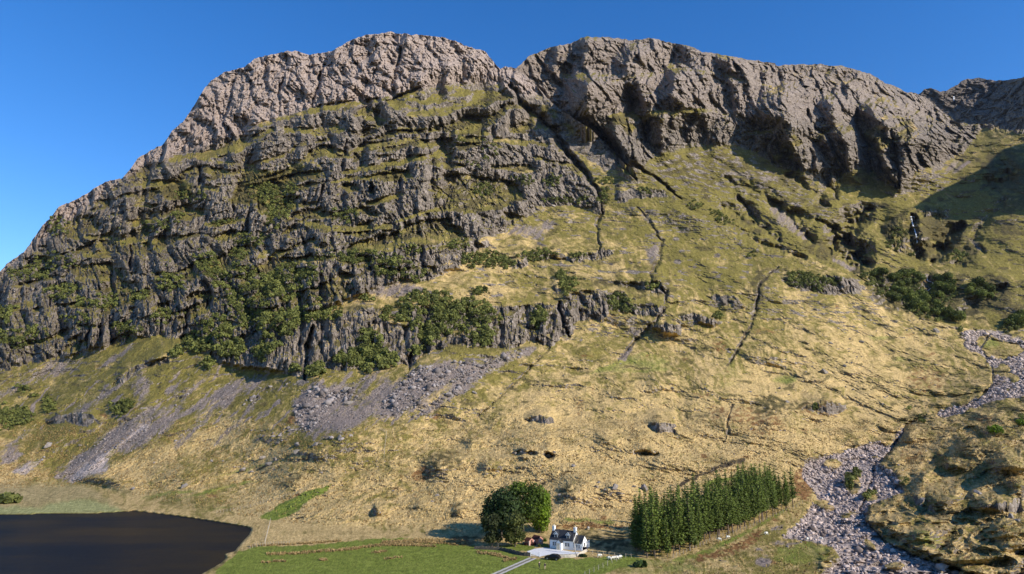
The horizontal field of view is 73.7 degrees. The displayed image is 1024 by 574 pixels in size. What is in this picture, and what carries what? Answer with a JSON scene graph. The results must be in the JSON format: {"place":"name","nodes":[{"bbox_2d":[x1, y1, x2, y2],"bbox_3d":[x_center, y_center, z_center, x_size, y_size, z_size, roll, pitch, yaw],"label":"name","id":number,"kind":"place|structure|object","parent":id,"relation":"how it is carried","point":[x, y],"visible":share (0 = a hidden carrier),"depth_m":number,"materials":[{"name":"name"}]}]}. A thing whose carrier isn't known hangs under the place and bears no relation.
{"place":"outdoors","nodes":[
{"label":"outdoors","id":0,"kind":"place"},
{"bbox_2d":[0,511,250,573],"bbox_3d":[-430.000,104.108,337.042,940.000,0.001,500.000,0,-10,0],"label":"loch water","id":1,"kind":"structure","parent":0,"point":[133,542],"depth_m":224.06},
{"bbox_2d":[0,31,1023,573],"bbox_3d":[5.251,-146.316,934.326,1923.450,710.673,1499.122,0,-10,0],"label":"hillside","id":2,"kind":"structure","parent":0,"point":[370,127],"depth_m":537.81,"materials":[{"name":"plant"}]},
{"bbox_2d":[0,491,23,503],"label":"garden shrub","id":3,"kind":"object","parent":2,"relation":"on","point":[6,497],"visible":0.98,"depth_m":312.94,"materials":[{"name":"green plant"}]},
{"bbox_2d":[180,347,529,441],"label":"scree boulders","id":4,"kind":"object","parent":2,"relation":"on","point":[393,395],"visible":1,"depth_m":419.70,"materials":[{"name":"stone"}]},
{"bbox_2d":[249,537,516,562],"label":"rush tussocks","id":5,"kind":"object","parent":2,"relation":"on","point":[419,541],"visible":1,"depth_m":217.05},
{"bbox_2d":[0,213,801,561],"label":"scree stones","id":6,"kind":"object","parent":2,"relation":"on","point":[240,417],"visible":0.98,"depth_m":430.07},
{"bbox_2d":[481,512,502,545],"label":"broadleaf tree","id":7,"kind":"object","parent":2,"relation":"on","point":[491,523],"visible":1,"depth_m":215.47,"materials":[{"name":"green plant"}]},
{"bbox_2d":[474,545,529,555],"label":"stone wall","id":8,"kind":"structure","parent":2,"relation":"on","point":[512,551],"depth_m":209.23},
{"bbox_2d":[479,485,525,537],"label":"broadleaf tree","id":9,"kind":"object","parent":2,"relation":"on","point":[501,502],"visible":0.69,"depth_m":225.13,"materials":[{"name":"green plant"}]},
{"bbox_2d":[0,134,1023,498],"bbox_3d":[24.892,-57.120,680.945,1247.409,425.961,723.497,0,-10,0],"label":"scrub woodland","id":10,"kind":"object","parent":2,"relation":"on","point":[364,354],"visible":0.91,"depth_m":598.94,"materials":[{"name":"green plant"}]},
{"bbox_2d":[0,419,1023,573],"bbox_3d":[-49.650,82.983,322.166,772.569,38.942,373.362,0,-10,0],"label":"grass tussocks","id":11,"kind":"object","parent":2,"relation":"on","point":[723,554],"depth_m":335.95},
{"bbox_2d":[499,509,526,546],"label":"broadleaf tree","id":12,"kind":"object","parent":2,"relation":"on","point":[513,533],"visible":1,"depth_m":214.85,"materials":[{"name":"green plant"}]},
{"bbox_2d":[507,479,544,530],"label":"broadleaf tree","id":13,"kind":"object","parent":2,"relation":"on","point":[531,496],"visible":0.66,"depth_m":232.26,"materials":[{"name":"green plant"}]},
{"bbox_2d":[524,537,533,545],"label":"garden shed","id":14,"kind":"structure","parent":2,"relation":"on","point":[529,540],"depth_m":218.45,"materials":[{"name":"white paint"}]},
{"bbox_2d":[532,535,542,544],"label":"garden shed","id":15,"kind":"structure","parent":2,"relation":"on","point":[538,539],"depth_m":219.68,"materials":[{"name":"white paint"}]},
{"bbox_2d":[531,487,551,532],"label":"broadleaf tree","id":16,"kind":"object","parent":2,"relation":"on","point":[541,524],"visible":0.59,"depth_m":238.02,"materials":[{"name":"green plant"}]},
{"bbox_2d":[527,547,578,556],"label":"gravel yard","id":17,"kind":"structure","parent":2,"relation":"on","point":[545,551],"depth_m":208.35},
{"bbox_2d":[544,553,560,560],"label":"parked car","id":18,"kind":"object","parent":17,"relation":"on","point":[556,557],"visible":1,"depth_m":196.79,"materials":[{"name":"black paint"}]},
{"bbox_2d":[560,554,575,557],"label":"stone wall","id":19,"kind":"structure","parent":2,"relation":"on","point":[568,556],"depth_m":200.29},
{"bbox_2d":[549,524,589,550],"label":"cottage","id":20,"kind":"structure","parent":2,"relation":"on","point":[559,539],"depth_m":212.33,"materials":[{"name":"paint"}]},
{"bbox_2d":[626,496,639,539],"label":"pine tree","id":21,"kind":"object","parent":2,"relation":"on","point":[634,504],"visible":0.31,"depth_m":213.99,"materials":[{"name":"green plant"}]},
{"bbox_2d":[629,507,641,550],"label":"pine tree","id":22,"kind":"object","parent":2,"relation":"on","point":[635,528],"visible":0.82,"depth_m":209.96,"materials":[{"name":"green plant"}]},
{"bbox_2d":[632,488,643,516],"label":"pine tree","id":23,"kind":"object","parent":2,"relation":"on","point":[639,502],"visible":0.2,"depth_m":217.55,"materials":[{"name":"green plant"}]},
{"bbox_2d":[633,500,643,542],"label":"pine tree","id":24,"kind":"object","parent":2,"relation":"on","point":[640,515],"visible":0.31,"depth_m":211.65,"materials":[{"name":"green plant"}]},
{"bbox_2d":[632,524,644,553],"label":"pine tree","id":25,"kind":"object","parent":2,"relation":"on","point":[638,541],"visible":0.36,"depth_m":206.12,"materials":[{"name":"green plant"}]},
{"bbox_2d":[632,560,647,567],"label":"garden shrub","id":26,"kind":"object","parent":2,"relation":"on","point":[640,563],"visible":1,"depth_m":188.16,"materials":[{"name":"green plant"}]},
{"bbox_2d":[637,502,647,552],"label":"pine tree","id":27,"kind":"object","parent":2,"relation":"on","point":[643,521],"visible":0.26,"depth_m":207.85,"materials":[{"name":"green plant"}]},
{"bbox_2d":[637,502,653,557],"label":"pine tree","id":28,"kind":"object","parent":2,"relation":"on","point":[646,548],"visible":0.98,"depth_m":200.91,"materials":[{"name":"green plant"}]},
{"bbox_2d":[643,505,659,554],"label":"pine tree","id":29,"kind":"object","parent":2,"relation":"on","point":[650,530],"visible":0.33,"depth_m":204.43,"materials":[{"name":"green plant"}]},
{"bbox_2d":[643,488,663,554],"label":"pine tree","id":30,"kind":"object","parent":2,"relation":"on","point":[652,506],"visible":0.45,"depth_m":205.04,"materials":[{"name":"green plant"}]},
{"bbox_2d":[649,517,661,557],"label":"pine tree","id":31,"kind":"object","parent":2,"relation":"on","point":[655,543],"visible":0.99,"depth_m":200.25,"materials":[{"name":"green plant"}]},
{"bbox_2d":[654,491,662,538],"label":"pine tree","id":32,"kind":"object","parent":2,"relation":"on","point":[656,495],"visible":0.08,"depth_m":213.67,"materials":[{"name":"green plant"}]},
{"bbox_2d":[651,493,668,552],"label":"pine tree","id":33,"kind":"object","parent":2,"relation":"on","point":[659,524],"visible":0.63,"depth_m":206.25,"materials":[{"name":"green plant"}]},
{"bbox_2d":[659,495,670,541],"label":"pine tree","id":34,"kind":"object","parent":2,"relation":"on","point":[663,509],"visible":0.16,"depth_m":215.23,"materials":[{"name":"green plant"}]},
{"bbox_2d":[661,514,672,556],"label":"pine tree","id":35,"kind":"object","parent":2,"relation":"on","point":[666,542],"visible":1,"depth_m":201.10,"materials":[{"name":"green plant"}]},
{"bbox_2d":[661,488,676,548],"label":"pine tree","id":36,"kind":"object","parent":2,"relation":"on","point":[667,507],"visible":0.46,"depth_m":209.12,"materials":[{"name":"green plant"}]},
{"bbox_2d":[668,510,679,552],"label":"pine tree","id":37,"kind":"object","parent":2,"relation":"on","point":[675,538],"visible":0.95,"depth_m":203.99,"materials":[{"name":"green plant"}]},
{"bbox_2d":[671,490,681,547],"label":"pine tree","id":38,"kind":"object","parent":2,"relation":"on","point":[673,501],"visible":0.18,"depth_m":211.88,"materials":[{"name":"green plant"}]},
{"bbox_2d":[668,492,688,550],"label":"pine tree","id":39,"kind":"object","parent":2,"relation":"on","point":[678,520],"visible":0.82,"depth_m":207.15,"materials":[{"name":"green plant"}]},
{"bbox_2d":[672,483,686,546],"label":"pine tree","id":40,"kind":"object","parent":2,"relation":"on","point":[676,490],"visible":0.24,"depth_m":214.63,"materials":[{"name":"green plant"}]},
{"bbox_2d":[679,483,700,550],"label":"pine tree","id":41,"kind":"object","parent":2,"relation":"on","point":[688,523],"visible":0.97,"depth_m":208.34,"materials":[{"name":"green plant"}]},
{"bbox_2d":[687,473,700,510],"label":"pine tree","id":42,"kind":"object","parent":2,"relation":"on","point":[693,481],"visible":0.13,"depth_m":237.43,"materials":[{"name":"green plant"}]},
{"bbox_2d":[690,484,700,525],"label":"pine tree","id":43,"kind":"object","parent":2,"relation":"on","point":[693,501],"visible":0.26,"depth_m":223.25,"materials":[{"name":"green plant"}]},
{"bbox_2d":[691,508,699,547],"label":"pine tree","id":44,"kind":"object","parent":2,"relation":"on","point":[696,541],"visible":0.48,"depth_m":210.85,"materials":[{"name":"green plant"}]},
{"bbox_2d":[695,500,704,545],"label":"pine tree","id":45,"kind":"object","parent":2,"relation":"on","point":[700,533],"visible":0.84,"depth_m":213.91,"materials":[{"name":"green plant"}]},
{"bbox_2d":[694,503,706,543],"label":"pine tree","id":46,"kind":"object","parent":2,"relation":"on","point":[703,529],"visible":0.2,"depth_m":216.94,"materials":[{"name":"green plant"}]},
{"bbox_2d":[696,481,707,526],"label":"pine tree","id":47,"kind":"object","parent":2,"relation":"on","point":[698,491],"visible":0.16,"depth_m":226.62,"materials":[{"name":"green plant"}]},
{"bbox_2d":[697,496,712,540],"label":"pine tree","id":48,"kind":"object","parent":2,"relation":"on","point":[703,514],"visible":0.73,"depth_m":220.09,"materials":[{"name":"green plant"}]},
{"bbox_2d":[701,484,716,537],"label":"pine tree","id":49,"kind":"object","parent":2,"relation":"on","point":[707,505],"visible":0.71,"depth_m":223.60,"materials":[{"name":"green plant"}]},
{"bbox_2d":[708,480,715,529],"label":"pine tree","id":50,"kind":"object","parent":2,"relation":"on","point":[712,488],"visible":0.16,"depth_m":238.46,"materials":[{"name":"green plant"}]},
{"bbox_2d":[709,470,722,491],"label":"pine tree","id":51,"kind":"object","parent":2,"relation":"on","point":[716,480],"visible":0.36,"depth_m":257.54,"materials":[{"name":"green plant"}]},
{"bbox_2d":[711,482,725,536],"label":"pine tree","id":52,"kind":"object","parent":2,"relation":"on","point":[717,515],"visible":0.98,"depth_m":225.03,"materials":[{"name":"green plant"}]},
{"bbox_2d":[712,487,728,533],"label":"pine tree","id":53,"kind":"object","parent":2,"relation":"on","point":[718,497],"visible":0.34,"depth_m":228.25,"materials":[{"name":"green plant"}]},
{"bbox_2d":[718,485,725,530],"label":"pine tree","id":54,"kind":"object","parent":2,"relation":"on","point":[721,494],"visible":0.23,"depth_m":235.73,"materials":[{"name":"green plant"}]},
{"bbox_2d":[721,486,734,533],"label":"pine tree","id":55,"kind":"object","parent":2,"relation":"on","point":[728,521],"visible":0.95,"depth_m":228.62,"materials":[{"name":"green plant"}]},
{"bbox_2d":[727,470,734,497],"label":"pine tree","id":56,"kind":"object","parent":2,"relation":"on","point":[731,482],"visible":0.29,"depth_m":260.91,"materials":[{"name":"green plant"}]},
{"bbox_2d":[726,488,742,531],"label":"pine tree","id":57,"kind":"object","parent":2,"relation":"on","point":[731,507],"visible":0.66,"depth_m":231.22,"materials":[{"name":"green plant"}]},
{"bbox_2d":[673,500,802,556],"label":"wire fence","id":58,"kind":"object","parent":2,"relation":"on","point":[732,530],"visible":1,"depth_m":225.68,"materials":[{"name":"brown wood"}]},
{"bbox_2d":[733,494,743,528],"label":"pine tree","id":59,"kind":"object","parent":2,"relation":"on","point":[739,517],"visible":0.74,"depth_m":233.83,"materials":[{"name":"green plant"}]},
{"bbox_2d":[733,481,749,528],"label":"pine tree","id":60,"kind":"object","parent":2,"relation":"on","point":[738,497],"visible":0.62,"depth_m":237.04,"materials":[{"name":"green plant"}]},
{"bbox_2d":[734,468,750,520],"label":"pine tree","id":61,"kind":"object","parent":2,"relation":"on","point":[739,481],"visible":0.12,"depth_m":248.90,"materials":[{"name":"green plant"}]},
{"bbox_2d":[738,469,752,526],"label":"pine tree","id":62,"kind":"object","parent":2,"relation":"on","point":[746,506],"visible":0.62,"depth_m":240.31,"materials":[{"name":"green plant"}]},
{"bbox_2d":[746,491,753,524],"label":"pine tree","id":63,"kind":"object","parent":2,"relation":"on","point":[749,520],"visible":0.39,"depth_m":242.39,"materials":[{"name":"green plant"}]},
{"bbox_2d":[748,478,761,523],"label":"pine tree","id":64,"kind":"object","parent":2,"relation":"on","point":[753,502],"visible":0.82,"depth_m":245.01,"materials":[{"name":"green plant"}]},
{"bbox_2d":[750,471,764,514],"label":"pine tree","id":65,"kind":"object","parent":2,"relation":"on","point":[755,478],"visible":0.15,"depth_m":258.97,"materials":[{"name":"green plant"}]},
{"bbox_2d":[754,475,767,521],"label":"pine tree","id":66,"kind":"object","parent":2,"relation":"on","point":[759,498],"visible":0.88,"depth_m":247.35,"materials":[{"name":"green plant"}]},
{"bbox_2d":[758,474,767,520],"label":"pine tree","id":67,"kind":"object","parent":2,"relation":"on","point":[760,486],"visible":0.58,"depth_m":249.62,"materials":[{"name":"green plant"}]},
{"bbox_2d":[509,36,1023,338],"bbox_3d":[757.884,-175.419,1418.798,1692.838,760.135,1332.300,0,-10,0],"label":"hillside beyond glen","id":68,"kind":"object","parent":2,"relation":"attached to","point":[841,168],"visible":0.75,"depth_m":1196.89,"materials":[{"name":"stone"}]},
{"bbox_2d":[870,269,878,276],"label":"birch tree","id":69,"kind":"object","parent":68,"relation":"on","point":[875,272],"visible":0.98,"depth_m":858.59,"materials":[{"name":"green plant"}]},
{"bbox_2d":[878,267,888,277],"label":"birch tree","id":70,"kind":"object","parent":68,"relation":"on","point":[883,271],"visible":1,"depth_m":855.96,"materials":[{"name":"green plant"}]},
{"bbox_2d":[887,273,899,280],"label":"birch tree","id":71,"kind":"object","parent":68,"relation":"on","point":[894,276],"visible":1,"depth_m":854.67,"materials":[{"name":"green plant"}]},
{"bbox_2d":[890,293,902,303],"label":"birch tree","id":72,"kind":"object","parent":68,"relation":"on","point":[895,297],"visible":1,"depth_m":787.75,"materials":[{"name":"green plant"}]},
{"bbox_2d":[897,286,907,293],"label":"birch tree","id":73,"kind":"object","parent":68,"relation":"on","point":[902,289],"visible":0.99,"depth_m":821.60,"materials":[{"name":"green plant"}]},
{"bbox_2d":[898,268,909,276],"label":"birch tree","id":74,"kind":"object","parent":68,"relation":"on","point":[906,272],"visible":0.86,"depth_m":858.07,"materials":[{"name":"green plant"}]},
{"bbox_2d":[902,278,911,284],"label":"birch tree","id":75,"kind":"object","parent":68,"relation":"on","point":[907,281],"visible":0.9,"depth_m":846.23,"materials":[{"name":"green plant"}]},
{"bbox_2d":[904,292,917,301],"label":"birch tree","id":76,"kind":"object","parent":68,"relation":"on","point":[910,296],"visible":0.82,"depth_m":804.78,"materials":[{"name":"green plant"}]},
{"bbox_2d":[908,299,922,308],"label":"birch tree","id":77,"kind":"object","parent":68,"relation":"on","point":[914,304],"visible":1,"depth_m":771.05,"materials":[{"name":"green plant"}]},
{"bbox_2d":[916,274,925,282],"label":"birch tree","id":78,"kind":"object","parent":68,"relation":"on","point":[922,277],"visible":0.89,"depth_m":866.40,"materials":[{"name":"green plant"}]},
{"bbox_2d":[919,306,929,314],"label":"birch tree","id":79,"kind":"object","parent":68,"relation":"on","point":[925,308],"visible":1,"depth_m":763.25,"materials":[{"name":"green plant"}]},
{"bbox_2d":[918,293,931,301],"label":"birch tree","id":80,"kind":"object","parent":68,"relation":"on","point":[926,296],"visible":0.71,"depth_m":805.80,"materials":[{"name":"green plant"}]},
{"bbox_2d":[929,308,940,316],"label":"birch tree","id":81,"kind":"object","parent":68,"relation":"on","point":[933,311],"visible":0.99,"depth_m":762.86,"materials":[{"name":"green plant"}]},
{"bbox_2d":[931,280,943,289],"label":"birch tree","id":82,"kind":"object","parent":68,"relation":"on","point":[936,285],"visible":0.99,"depth_m":848.82,"materials":[{"name":"green plant"}]},
{"bbox_2d":[934,290,944,298],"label":"birch tree","id":83,"kind":"object","parent":68,"relation":"on","point":[940,294],"visible":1,"depth_m":823.72,"materials":[{"name":"green plant"}]},
{"bbox_2d":[940,271,952,280],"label":"birch tree","id":84,"kind":"object","parent":68,"relation":"on","point":[948,275],"visible":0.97,"depth_m":858.86,"materials":[{"name":"green plant"}]},
{"bbox_2d":[942,283,956,292],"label":"birch tree","id":85,"kind":"object","parent":68,"relation":"on","point":[950,287],"visible":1,"depth_m":836.03,"materials":[{"name":"green plant"}]},
{"bbox_2d":[944,309,955,320],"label":"birch tree","id":86,"kind":"object","parent":68,"relation":"on","point":[949,312],"visible":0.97,"depth_m":754.12,"materials":[{"name":"green plant"}]},
{"bbox_2d":[951,309,966,323],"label":"birch tree","id":87,"kind":"object","parent":68,"relation":"on","point":[958,315],"visible":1,"depth_m":747.42,"materials":[{"name":"green plant"}]},
{"bbox_2d":[964,286,973,294],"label":"birch tree","id":88,"kind":"object","parent":68,"relation":"on","point":[969,289],"visible":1,"depth_m":822.10,"materials":[{"name":"green plant"}]},
{"bbox_2d":[971,276,984,286],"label":"birch tree","id":89,"kind":"object","parent":68,"relation":"on","point":[978,280],"visible":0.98,"depth_m":834.38,"materials":[{"name":"green plant"}]},
{"bbox_2d":[976,289,987,297],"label":"birch tree","id":90,"kind":"object","parent":68,"relation":"on","point":[981,292],"visible":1,"depth_m":812.60,"materials":[{"name":"green plant"}]},
{"bbox_2d":[984,282,995,291],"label":"birch tree","id":91,"kind":"object","parent":68,"relation":"on","point":[991,286],"visible":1,"depth_m":830.01,"materials":[{"name":"green plant"}]},
{"bbox_2d":[1003,318,1014,325],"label":"birch tree","id":92,"kind":"object","parent":68,"relation":"on","point":[1008,321],"visible":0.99,"depth_m":735.04,"materials":[{"name":"green plant"}]},
{"bbox_2d":[1012,313,1023,327],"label":"birch tree","id":93,"kind":"object","parent":68,"relation":"on","point":[1019,318],"visible":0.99,"depth_m":734.16,"materials":[{"name":"green plant"}]},
{"bbox_2d":[762,476,772,517],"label":"pine tree","id":94,"kind":"object","parent":2,"relation":"on","point":[766,492],"visible":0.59,"depth_m":254.89,"materials":[{"name":"green plant"}]},
{"bbox_2d":[765,470,774,509],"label":"pine tree","id":95,"kind":"object","parent":2,"relation":"on","point":[768,481],"visible":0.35,"depth_m":268.74,"materials":[{"name":"green plant"}]},
{"bbox_2d":[768,482,777,515],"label":"pine tree","id":96,"kind":"object","parent":2,"relation":"on","point":[772,498],"visible":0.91,"depth_m":257.89,"materials":[{"name":"green plant"}]},
{"bbox_2d":[771,467,780,494],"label":"pine tree","id":97,"kind":"object","parent":2,"relation":"on","point":[776,482],"visible":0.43,"depth_m":275.06,"materials":[{"name":"green plant"}]},
{"bbox_2d":[778,487,782,509],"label":"pine tree","id":98,"kind":"object","parent":2,"relation":"on","point":[780,497],"visible":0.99,"depth_m":267.05,"materials":[{"name":"green plant"}]},
{"bbox_2d":[778,489,788,509],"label":"pine tree","id":99,"kind":"object","parent":2,"relation":"on","point":[784,500],"visible":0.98,"depth_m":268.66,"materials":[{"name":"green plant"}]},
{"bbox_2d":[779,472,791,508],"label":"pine tree","id":100,"kind":"object","parent":2,"relation":"on","point":[785,486],"visible":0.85,"depth_m":272.43,"materials":[{"name":"green plant"}]},
{"bbox_2d":[787,467,800,506],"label":"pine tree","id":101,"kind":"object","parent":2,"relation":"on","point":[793,492],"visible":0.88,"depth_m":277.32,"materials":[{"name":"green plant"}]},
{"bbox_2d":[844,474,854,492],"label":"broadleaf tree","id":102,"kind":"object","parent":2,"relation":"on","point":[849,483],"visible":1,"depth_m":305.39,"materials":[{"name":"green plant"}]},
{"bbox_2d":[782,330,1023,573],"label":"stream bed stones","id":103,"kind":"object","parent":2,"relation":"on","point":[1016,389],"visible":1,"depth_m":323.60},
{"bbox_2d":[987,424,1003,434],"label":"broadleaf tree","id":104,"kind":"object","parent":2,"relation":"on","point":[995,428],"visible":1,"depth_m":358.54,"materials":[{"name":"green plant"}]},
{"bbox_2d":[0,0,1023,270],"label":"sky","id":105,"kind":"structure","parent":0,"point":[88,88],"materials":[{"name":"blue"}]},
{"bbox_2d":[492,558,535,573],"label":"track","id":106,"kind":"structure","parent":0,"point":[515,566],"depth_m":188.67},
{"bbox_2d":[496,558,532,573],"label":"grass strip","id":107,"kind":"structure","parent":106,"relation":"on","point":[513,566],"depth_m":188.70,"materials":[{"name":"green plant"}]},
{"bbox_2d":[862,333,993,573],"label":"stream water","id":108,"kind":"structure","parent":0,"point":[926,416],"depth_m":470.03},
{"bbox_2d":[918,77,1023,129],"bbox_3d":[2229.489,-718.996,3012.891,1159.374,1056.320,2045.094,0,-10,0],"label":"ridge","id":109,"kind":"structure","parent":0,"point":[1000,103],"depth_m":3076.01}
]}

